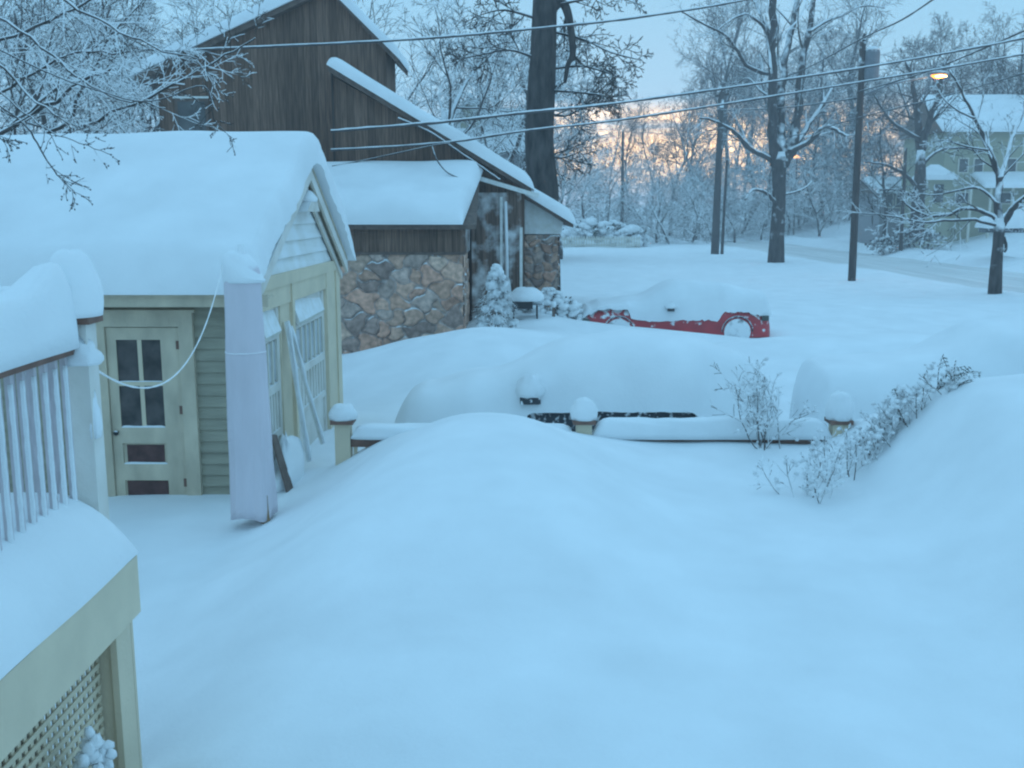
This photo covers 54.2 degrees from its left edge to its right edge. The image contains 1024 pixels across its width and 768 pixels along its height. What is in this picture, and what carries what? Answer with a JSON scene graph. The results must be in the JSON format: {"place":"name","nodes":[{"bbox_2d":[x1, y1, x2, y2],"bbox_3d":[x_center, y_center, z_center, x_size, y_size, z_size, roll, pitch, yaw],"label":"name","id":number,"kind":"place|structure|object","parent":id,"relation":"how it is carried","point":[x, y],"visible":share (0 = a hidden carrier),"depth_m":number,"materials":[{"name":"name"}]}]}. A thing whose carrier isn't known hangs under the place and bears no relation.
{"place":"outdoors","nodes":[
{"label":"outdoors","id":0,"kind":"place"},
{"bbox_2d":[0,0,1023,208],"label":"sky","id":1,"kind":"structure","parent":0,"point":[661,75],"materials":[{"name":"blue"}]},
{"bbox_2d":[44,201,1023,767],"bbox_3d":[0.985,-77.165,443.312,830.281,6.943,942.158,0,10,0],"label":"ground","id":2,"kind":"structure","parent":0,"point":[486,591],"depth_m":6.68,"materials":[{"name":"snow"}]},
{"bbox_2d":[0,248,142,767],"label":"wooden deck","id":3,"kind":"structure","parent":2,"relation":"on","point":[70,608],"depth_m":4.17,"materials":[{"name":"beige paint"}]},
{"bbox_2d":[99,267,222,388],"bbox_3d":[-2.295,-0.368,6.818,0.012,0.600,4.731,-1,10,-8],"label":"slack rope","id":4,"kind":"object","parent":3,"relation":"attached to","point":[105,375],"visible":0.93,"depth_m":6.80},
{"bbox_2d":[0,0,146,134],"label":"frosted tree","id":5,"kind":"object","parent":2,"relation":"on","point":[21,47],"visible":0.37,"depth_m":32.02,"materials":[{"name":"white plant"}]},
{"bbox_2d":[0,0,155,133],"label":"frosted tree","id":6,"kind":"object","parent":2,"relation":"on","point":[41,41],"visible":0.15,"depth_m":39.08,"materials":[{"name":"white plant"}]},
{"bbox_2d":[0,0,157,134],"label":"frosted tree","id":7,"kind":"object","parent":2,"relation":"on","point":[58,42],"visible":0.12,"depth_m":51.62,"materials":[{"name":"white plant"}]},
{"bbox_2d":[0,0,169,133],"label":"frosted tree","id":8,"kind":"object","parent":2,"relation":"on","point":[94,21],"visible":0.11,"depth_m":52.88,"materials":[{"name":"white plant"}]},
{"bbox_2d":[72,726,116,767],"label":"snowy plant","id":9,"kind":"object","parent":2,"relation":"on","point":[96,751],"visible":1,"depth_m":4.10,"materials":[{"name":"white plant"}]},
{"bbox_2d":[0,49,236,211],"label":"budding branch tree","id":10,"kind":"object","parent":2,"relation":"on","point":[72,205],"visible":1,"depth_m":9.08,"materials":[{"name":"bare twig"},{"name":"bark"}]},
{"bbox_2d":[0,0,240,133],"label":"frosted tree","id":11,"kind":"object","parent":2,"relation":"on","point":[103,5],"visible":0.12,"depth_m":54.46,"materials":[{"name":"white plant"}]},
{"bbox_2d":[0,0,245,134],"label":"frosted tree","id":12,"kind":"object","parent":2,"relation":"on","point":[157,124],"visible":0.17,"depth_m":40.71,"materials":[{"name":"white plant"}]},
{"bbox_2d":[0,0,273,134],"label":"overhanging tree","id":13,"kind":"object","parent":2,"relation":"on","point":[87,80],"visible":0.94,"depth_m":15.71,"materials":[{"name":"white plant"}]},
{"bbox_2d":[0,131,355,496],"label":"garage","id":14,"kind":"structure","parent":2,"relation":"on","point":[161,226],"depth_m":10.81,"materials":[{"name":"beige paint"}]},
{"bbox_2d":[105,327,186,495],"bbox_3d":[-3.895,0.430,10.712,0.780,2.080,0.080,0,10,0],"label":"door","id":15,"kind":"structure","parent":14,"relation":"in","point":[148,428],"depth_m":10.70,"materials":[{"name":"beige paint"}]},
{"bbox_2d":[263,307,282,460],"bbox_3d":[-2.711,0.258,11.291,0.131,2.220,0.840,0,10,0],"label":"garage door","id":16,"kind":"structure","parent":14,"relation":"in","point":[272,329],"depth_m":11.39,"materials":[{"name":"beige paint"}]},
{"bbox_2d":[284,321,311,461],"bbox_3d":[-2.510,0.090,11.710,0.346,1.658,0.067,6,12,32],"label":"leaning plank","id":17,"kind":"object","parent":14,"relation":"attached to","point":[294,367],"visible":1,"depth_m":11.69,"materials":[{"name":"white paint"}]},
{"bbox_2d":[291,326,324,444],"bbox_3d":[-2.462,0.029,11.979,0.083,1.493,0.461,9,14,43],"label":"leaning plank","id":18,"kind":"object","parent":14,"relation":"attached to","point":[319,430],"visible":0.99,"depth_m":11.98,"materials":[{"name":"white paint"}]},
{"bbox_2d":[295,290,327,451],"bbox_3d":[-2.670,-0.085,13.267,0.131,2.220,1.730,0,10,0],"label":"garage door","id":19,"kind":"structure","parent":14,"relation":"in","point":[309,310],"depth_m":13.38,"materials":[{"name":"beige paint"}]},
{"bbox_2d":[0,0,355,133],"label":"frosted tree","id":20,"kind":"object","parent":2,"relation":"on","point":[196,24],"visible":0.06,"depth_m":47.54,"materials":[{"name":"white plant"}]},
{"bbox_2d":[221,244,277,523],"bbox_3d":[-2.491,0.185,9.473,0.445,2.992,0.428,0,10,0],"label":"patio umbrella","id":21,"kind":"object","parent":2,"relation":"on","point":[253,492],"visible":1,"depth_m":9.31,"materials":[{"name":"white fabric"}]},
{"bbox_2d":[272,430,303,492],"bbox_3d":[-2.556,0.850,11.303,0.347,0.750,1.311,-1,10,-5],"label":"leaning sheet","id":22,"kind":"object","parent":2,"relation":"on","point":[289,462],"visible":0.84,"depth_m":11.10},
{"bbox_2d":[130,0,575,353],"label":"brown house","id":23,"kind":"structure","parent":2,"relation":"on","point":[433,240],"depth_m":23.39,"materials":[{"name":"wood"}]},
{"bbox_2d":[172,96,209,130],"bbox_3d":[-7.750,-6.398,24.227,0.860,1.100,0.090,0,10,0],"label":"window","id":24,"kind":"structure","parent":23,"relation":"in","point":[183,108],"depth_m":24.19,"materials":[{"name":"glass"}]},
{"bbox_2d":[164,0,747,51],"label":"overhead wire","id":25,"kind":"object","parent":23,"relation":"attached to","point":[447,36],"visible":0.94,"depth_m":23.71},
{"bbox_2d":[331,37,1023,132],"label":"overhead wire","id":26,"kind":"object","parent":23,"relation":"attached to","point":[618,102],"visible":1,"depth_m":26.16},
{"bbox_2d":[331,53,1023,151],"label":"overhead wire","id":27,"kind":"object","parent":23,"relation":"attached to","point":[628,118],"visible":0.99,"depth_m":26.45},
{"bbox_2d":[184,0,524,151],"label":"frosted tree","id":28,"kind":"object","parent":2,"relation":"on","point":[386,21],"visible":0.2,"depth_m":48.96,"materials":[{"name":"white plant"}]},
{"bbox_2d":[440,94,524,167],"bbox_3d":[-1.385,-12.946,64.688,6.329,10.931,9.100,0,10,0],"label":"frosted tree","id":29,"kind":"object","parent":2,"relation":"on","point":[487,139],"depth_m":61.27,"materials":[{"name":"grey"}]},
{"bbox_2d":[393,0,577,169],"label":"frosted tree","id":30,"kind":"object","parent":2,"relation":"on","point":[454,107],"visible":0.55,"depth_m":38.12,"materials":[{"name":"white plant"}]},
{"bbox_2d":[396,18,584,148],"bbox_3d":[-2.156,-15.319,64.144,10.621,15.428,11.505,-8,12,-38],"label":"frosted tree","id":31,"kind":"object","parent":2,"relation":"on","point":[509,53],"visible":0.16,"depth_m":61.98,"materials":[{"name":"white plant"}]},
{"bbox_2d":[470,263,522,328],"bbox_3d":[-0.314,-1.450,20.658,1.556,2.076,1.530,0,10,0],"label":"evergreen","id":32,"kind":"object","parent":2,"relation":"on","point":[499,294],"visible":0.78,"depth_m":20.40,"materials":[{"name":"white plant"}]},
{"bbox_2d":[419,7,634,201],"bbox_3d":[-0.004,-10.425,44.590,8.170,11.868,8.850,-6,12,-32],"label":"frosted tree","id":33,"kind":"object","parent":2,"relation":"on","point":[511,155],"visible":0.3,"depth_m":42.97,"materials":[{"name":"white plant"}]},
{"bbox_2d":[509,287,544,319],"bbox_3d":[0.316,-1.626,22.438,0.832,1.111,0.608,0,10,0],"label":"barbecue grill","id":34,"kind":"object","parent":2,"relation":"on","point":[525,297],"visible":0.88,"depth_m":22.22,"materials":[{"name":"black metal"}]},
{"bbox_2d":[447,44,620,200],"bbox_3d":[1.059,-13.161,57.989,9.735,13.055,8.987,-2,10,-11],"label":"frosted tree","id":35,"kind":"object","parent":2,"relation":"on","point":[560,121],"visible":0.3,"depth_m":57.14,"materials":[{"name":"white plant"}]},
{"bbox_2d":[528,287,566,315],"bbox_3d":[0.825,-1.835,23.610,1.012,0.910,0.957,0,10,0],"label":"snowy shrub","id":36,"kind":"object","parent":2,"relation":"on","point":[551,294],"visible":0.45,"depth_m":23.37,"materials":[{"name":"snow"}]},
{"bbox_2d":[443,0,653,290],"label":"tall tree","id":37,"kind":"object","parent":2,"relation":"on","point":[541,161],"visible":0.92,"depth_m":28.68,"materials":[{"name":"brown plant"}]},
{"bbox_2d":[555,296,583,319],"bbox_3d":[1.270,-1.686,23.651,0.868,0.812,0.796,0,10,0],"label":"snowy shrub","id":38,"kind":"object","parent":2,"relation":"on","point":[570,307],"visible":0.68,"depth_m":23.39,"materials":[{"name":"snow"}]},
{"bbox_2d":[395,329,774,431],"bbox_3d":[0.965,0.133,13.491,5.170,1.713,2.169,0,10,0],"label":"buried car","id":39,"kind":"object","parent":2,"relation":"on","point":[637,373],"visible":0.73,"depth_m":12.71,"materials":[{"name":"paint"}]},
{"bbox_2d":[553,100,622,258],"bbox_3d":[3.080,-13.060,63.292,8.134,10.787,11.004,-2,10,-11],"label":"frosted tree","id":40,"kind":"object","parent":2,"relation":"on","point":[579,193],"visible":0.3,"depth_m":63.44,"materials":[{"name":"white plant"}]},
{"bbox_2d":[562,218,613,246],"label":"snowy bush","id":41,"kind":"object","parent":2,"relation":"on","point":[582,228],"visible":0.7,"depth_m":86.16,"materials":[{"name":"snow"}]},
{"bbox_2d":[328,391,862,464],"bbox_3d":[2.255,0.781,11.199,8.598,1.422,0.306,0,10,0],"label":"fence","id":42,"kind":"object","parent":2,"relation":"on","point":[839,409],"visible":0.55,"depth_m":11.03,"materials":[{"name":"beige paint"}]},
{"bbox_2d":[558,137,639,238],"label":"snow laden tree","id":43,"kind":"object","parent":2,"relation":"on","point":[604,200],"visible":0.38,"depth_m":94.03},
{"bbox_2d":[561,236,639,247],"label":"picket fence","id":44,"kind":"object","parent":2,"relation":"on","point":[601,244],"visible":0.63,"depth_m":83.21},
{"bbox_2d":[571,160,652,235],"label":"snow laden tree","id":45,"kind":"object","parent":2,"relation":"on","point":[604,195],"visible":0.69,"depth_m":94.89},
{"bbox_2d":[594,104,649,211],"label":"bare tree","id":46,"kind":"object","parent":2,"relation":"on","point":[633,128],"visible":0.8,"depth_m":108.33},
{"bbox_2d":[580,137,672,223],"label":"snow laden tree","id":47,"kind":"object","parent":2,"relation":"on","point":[649,150],"visible":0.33,"depth_m":109.22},
{"bbox_2d":[597,103,656,218],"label":"bare tree","id":48,"kind":"object","parent":2,"relation":"on","point":[615,139],"visible":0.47,"depth_m":129.38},
{"bbox_2d":[610,224,649,246],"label":"snowy bush","id":49,"kind":"object","parent":2,"relation":"on","point":[630,230],"visible":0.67,"depth_m":85.32,"materials":[{"name":"snow"}]},
{"bbox_2d":[610,89,675,230],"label":"bare tree","id":50,"kind":"object","parent":2,"relation":"on","point":[639,103],"visible":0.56,"depth_m":114.61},
{"bbox_2d":[611,145,702,242],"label":"snow laden tree","id":51,"kind":"object","parent":2,"relation":"on","point":[661,197],"visible":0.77,"depth_m":94.03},
{"bbox_2d":[620,178,693,244],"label":"snow laden tree","id":52,"kind":"object","parent":2,"relation":"on","point":[660,221],"visible":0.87,"depth_m":91.26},
{"bbox_2d":[627,161,699,233],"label":"snow laden tree","id":53,"kind":"object","parent":2,"relation":"on","point":[664,192],"visible":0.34,"depth_m":107.98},
{"bbox_2d":[580,279,771,337],"bbox_3d":[3.810,-1.786,24.172,4.700,1.493,2.046,0,10,0],"label":"red car","id":54,"kind":"object","parent":2,"relation":"on","point":[707,307],"visible":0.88,"depth_m":23.39,"materials":[{"name":"paint"}]},
{"bbox_2d":[641,87,728,235],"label":"bare tree","id":55,"kind":"object","parent":2,"relation":"on","point":[682,133],"visible":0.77,"depth_m":109.07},
{"bbox_2d":[636,86,733,236],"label":"bare tree","id":56,"kind":"object","parent":2,"relation":"on","point":[697,131],"visible":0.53,"depth_m":113.28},
{"bbox_2d":[644,148,746,236],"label":"snow laden tree","id":57,"kind":"object","parent":2,"relation":"on","point":[702,160],"visible":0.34,"depth_m":110.09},
{"bbox_2d":[655,164,739,239],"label":"snow laden tree","id":58,"kind":"object","parent":2,"relation":"on","point":[702,185],"visible":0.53,"depth_m":102.06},
{"bbox_2d":[667,184,738,243],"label":"snow laden tree","id":59,"kind":"object","parent":2,"relation":"on","point":[697,219],"visible":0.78,"depth_m":91.34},
{"bbox_2d":[669,52,754,228],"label":"bare tree","id":60,"kind":"object","parent":2,"relation":"on","point":[701,88],"visible":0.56,"depth_m":121.26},
{"bbox_2d":[676,137,753,231],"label":"snow laden tree","id":61,"kind":"object","parent":2,"relation":"on","point":[732,174],"visible":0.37,"depth_m":112.03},
{"bbox_2d":[668,0,768,229],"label":"bare tree","id":62,"kind":"object","parent":2,"relation":"on","point":[739,21],"visible":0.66,"depth_m":117.46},
{"bbox_2d":[711,84,728,253],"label":"utility pole","id":63,"kind":"object","parent":2,"relation":"on","point":[715,239],"visible":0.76,"depth_m":70.63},
{"bbox_2d":[520,73,1023,159],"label":"overhead wire","id":64,"kind":"object","parent":63,"relation":"attached to","point":[846,120],"visible":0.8,"depth_m":41.36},
{"bbox_2d":[688,0,777,229],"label":"bare tree","id":65,"kind":"object","parent":2,"relation":"on","point":[714,18],"visible":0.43,"depth_m":127.72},
{"bbox_2d":[698,185,769,242],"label":"snow laden tree","id":66,"kind":"object","parent":2,"relation":"on","point":[731,223],"visible":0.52,"depth_m":98.05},
{"bbox_2d":[711,50,791,217],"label":"bare tree","id":67,"kind":"object","parent":2,"relation":"on","point":[746,120],"visible":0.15,"depth_m":142.28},
{"bbox_2d":[705,130,807,228],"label":"snow laden tree","id":68,"kind":"object","parent":2,"relation":"on","point":[741,149],"visible":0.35,"depth_m":116.22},
{"bbox_2d":[722,158,799,236],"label":"snow laden tree","id":69,"kind":"object","parent":2,"relation":"on","point":[747,224],"visible":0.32,"depth_m":113.25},
{"bbox_2d":[709,357,821,449],"bbox_3d":[2.559,0.238,10.765,1.145,1.023,1.087,-7,12,-36],"label":"bare shrub","id":70,"kind":"object","parent":2,"relation":"on","point":[758,389],"visible":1,"depth_m":10.77,"materials":[{"name":"white plant"}]},
{"bbox_2d":[708,132,824,230],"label":"snow laden tree","id":71,"kind":"object","parent":2,"relation":"on","point":[751,139],"visible":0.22,"depth_m":113.11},
{"bbox_2d":[734,181,799,239],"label":"snow laden tree","id":72,"kind":"object","parent":2,"relation":"on","point":[767,217],"visible":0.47,"depth_m":104.57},
{"bbox_2d":[706,28,847,190],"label":"bare tree","id":73,"kind":"object","parent":2,"relation":"on","point":[756,101],"visible":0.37,"depth_m":120.27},
{"bbox_2d":[722,138,834,227],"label":"snow laden tree","id":74,"kind":"object","parent":2,"relation":"on","point":[760,172],"visible":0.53,"depth_m":108.89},
{"bbox_2d":[664,0,895,262],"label":"street tree","id":75,"kind":"object","parent":2,"relation":"on","point":[780,156],"visible":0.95,"depth_m":58.12,"materials":[{"name":"brown plant"}]},
{"bbox_2d":[752,179,829,240],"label":"snow laden tree","id":76,"kind":"object","parent":2,"relation":"on","point":[788,232],"visible":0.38,"depth_m":104.78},
{"bbox_2d":[749,444,856,503],"bbox_3d":[2.639,0.816,8.976,0.976,0.544,0.608,0,10,0],"label":"bare shrub","id":77,"kind":"object","parent":2,"relation":"on","point":[814,483],"visible":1,"depth_m":9.03,"materials":[{"name":"white plant"}]},
{"bbox_2d":[758,26,857,206],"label":"bare tree","id":78,"kind":"object","parent":2,"relation":"on","point":[809,57],"visible":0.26,"depth_m":156.16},
{"bbox_2d":[770,153,852,235],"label":"snow laden tree","id":79,"kind":"object","parent":2,"relation":"on","point":[803,174],"visible":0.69,"depth_m":101.02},
{"bbox_2d":[750,50,872,222],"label":"bare tree","id":80,"kind":"object","parent":2,"relation":"on","point":[817,120],"visible":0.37,"depth_m":113.98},
{"bbox_2d":[765,128,878,223],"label":"snow laden tree","id":81,"kind":"object","parent":2,"relation":"on","point":[824,152],"visible":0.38,"depth_m":110.68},
{"bbox_2d":[749,25,895,219],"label":"bare tree","id":82,"kind":"object","parent":2,"relation":"on","point":[824,70],"visible":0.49,"depth_m":110.58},
{"bbox_2d":[799,423,874,486],"bbox_3d":[3.139,0.680,9.534,0.800,0.620,0.655,-5,11,-25],"label":"bare shrub","id":83,"kind":"object","parent":2,"relation":"on","point":[816,442],"visible":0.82,"depth_m":9.56,"materials":[{"name":"white plant"}]},
{"bbox_2d":[785,51,901,199],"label":"bare tree","id":84,"kind":"object","parent":2,"relation":"on","point":[828,99],"visible":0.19,"depth_m":126.35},
{"bbox_2d":[803,91,889,193],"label":"bare tree","id":85,"kind":"object","parent":2,"relation":"on","point":[840,139],"visible":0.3,"depth_m":110.71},
{"bbox_2d":[800,32,929,211],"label":"bare tree","id":86,"kind":"object","parent":2,"relation":"on","point":[868,42],"visible":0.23,"depth_m":124.20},
{"bbox_2d":[825,98,909,225],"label":"bare tree","id":87,"kind":"object","parent":2,"relation":"on","point":[848,168],"visible":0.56,"depth_m":84.56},
{"bbox_2d":[850,176,901,243],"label":"grey house","id":88,"kind":"structure","parent":2,"relation":"on","point":[864,222],"depth_m":83.76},
{"bbox_2d":[839,386,912,463],"bbox_3d":[3.579,0.433,9.796,0.562,0.861,0.657,-4,11,-22],"label":"snowy vine","id":89,"kind":"object","parent":2,"relation":"on","point":[880,436],"visible":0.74,"depth_m":9.65,"materials":[{"name":"white plant"}]},
{"bbox_2d":[777,0,978,215],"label":"bare tree","id":90,"kind":"object","parent":2,"relation":"on","point":[858,34],"visible":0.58,"depth_m":112.72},
{"bbox_2d":[829,101,930,244],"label":"bare tree","id":91,"kind":"object","parent":2,"relation":"on","point":[879,145],"visible":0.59,"depth_m":77.22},
{"bbox_2d":[864,234,906,254],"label":"frosted hedge","id":92,"kind":"object","parent":2,"relation":"on","point":[879,242],"visible":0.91,"depth_m":71.17,"materials":[{"name":"white plant"}]},
{"bbox_2d":[853,388,929,459],"bbox_3d":[3.668,0.409,9.771,0.745,0.710,0.560,0,10,0],"label":"snowy vine","id":93,"kind":"object","parent":2,"relation":"on","point":[873,420],"visible":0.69,"depth_m":9.71,"materials":[{"name":"white plant"}]},
{"bbox_2d":[848,33,948,280],"bbox_3d":[16.356,-9.428,42.458,3.567,10.612,0.627,4,11,21],"label":"utility pole","id":94,"kind":"object","parent":2,"relation":"on","point":[869,56],"visible":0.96,"depth_m":42.62,"materials":[{"name":"brown wood"}]},
{"bbox_2d":[843,38,953,176],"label":"bare tree","id":95,"kind":"object","parent":2,"relation":"on","point":[908,111],"visible":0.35,"depth_m":86.79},
{"bbox_2d":[899,148,906,250],"bbox_3d":[23.878,-11.236,60.977,0.281,6.153,0.240,0,10,0],"label":"slim post","id":96,"kind":"object","parent":2,"relation":"on","point":[903,204],"visible":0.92,"depth_m":60.95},
{"bbox_2d":[789,312,1023,426],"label":"buried car","id":97,"kind":"object","parent":2,"relation":"on","point":[992,347],"visible":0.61,"depth_m":12.87,"materials":[{"name":"paint"}]},
{"bbox_2d":[878,370,959,444],"bbox_3d":[3.888,0.260,9.665,0.706,0.832,0.629,0,10,0],"label":"snowy vine","id":98,"kind":"object","parent":2,"relation":"on","point":[917,394],"visible":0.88,"depth_m":9.52,"materials":[{"name":"white plant"}]},
{"bbox_2d":[835,58,1023,293],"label":"street tree","id":99,"kind":"object","parent":2,"relation":"on","point":[999,223],"visible":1,"depth_m":35.52,"materials":[{"name":"white plant"}]},
{"bbox_2d":[908,229,951,249],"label":"frosted hedge","id":100,"kind":"object","parent":2,"relation":"on","point":[930,236],"visible":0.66,"depth_m":71.12,"materials":[{"name":"white plant"}]},
{"bbox_2d":[860,45,1005,237],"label":"dark tree","id":101,"kind":"object","parent":2,"relation":"on","point":[920,135],"visible":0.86,"depth_m":68.31,"materials":[{"name":"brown plant"}]},
{"bbox_2d":[879,10,990,141],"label":"bare tree","id":102,"kind":"object","parent":2,"relation":"on","point":[935,32],"visible":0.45,"depth_m":112.32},
{"bbox_2d":[886,17,985,145],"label":"bare tree","id":103,"kind":"object","parent":2,"relation":"on","point":[906,44],"visible":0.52,"depth_m":94.38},
{"bbox_2d":[923,352,980,393],"bbox_3d":[4.322,-0.116,9.750,0.567,0.436,0.520,-8,13,-40],"label":"evergreen spray","id":104,"kind":"object","parent":2,"relation":"on","point":[932,367],"visible":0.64,"depth_m":9.72,"materials":[{"name":"white plant"}]},
{"bbox_2d":[942,357,973,390],"bbox_3d":[4.273,-0.084,9.365,0.437,0.333,0.427,-4,11,-23],"label":"evergreen spray","id":105,"kind":"object","parent":2,"relation":"on","point":[955,372],"visible":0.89,"depth_m":9.36,"materials":[{"name":"white plant"}]},
{"bbox_2d":[897,94,1023,248],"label":"yellow house","id":106,"kind":"structure","parent":2,"relation":"on","point":[940,166],"depth_m":74.28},
{"bbox_2d":[946,1,1023,94],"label":"bare tree","id":107,"kind":"object","parent":2,"relation":"on","point":[995,24],"visible":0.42,"depth_m":104.86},
{"bbox_2d":[948,11,1023,97],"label":"bare tree","id":108,"kind":"object","parent":2,"relation":"on","point":[1012,73],"visible":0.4,"depth_m":81.55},
{"bbox_2d":[953,46,1019,94],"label":"bare tree","id":109,"kind":"object","parent":2,"relation":"on","point":[979,74],"visible":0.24,"depth_m":88.94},
{"bbox_2d":[970,44,1023,115],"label":"bare tree","id":110,"kind":"object","parent":2,"relation":"on","point":[993,78],"visible":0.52,"depth_m":77.90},
{"bbox_2d":[974,205,1023,232],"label":"parked car","id":111,"kind":"object","parent":2,"relation":"on","point":[1015,223],"visible":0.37,"depth_m":56.53,"materials":[{"name":"paint"}]},
{"bbox_2d":[698,239,1023,292],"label":"road","id":112,"kind":"structure","parent":0,"point":[976,277],"depth_m":57.28,"materials":[{"name":"snow"}]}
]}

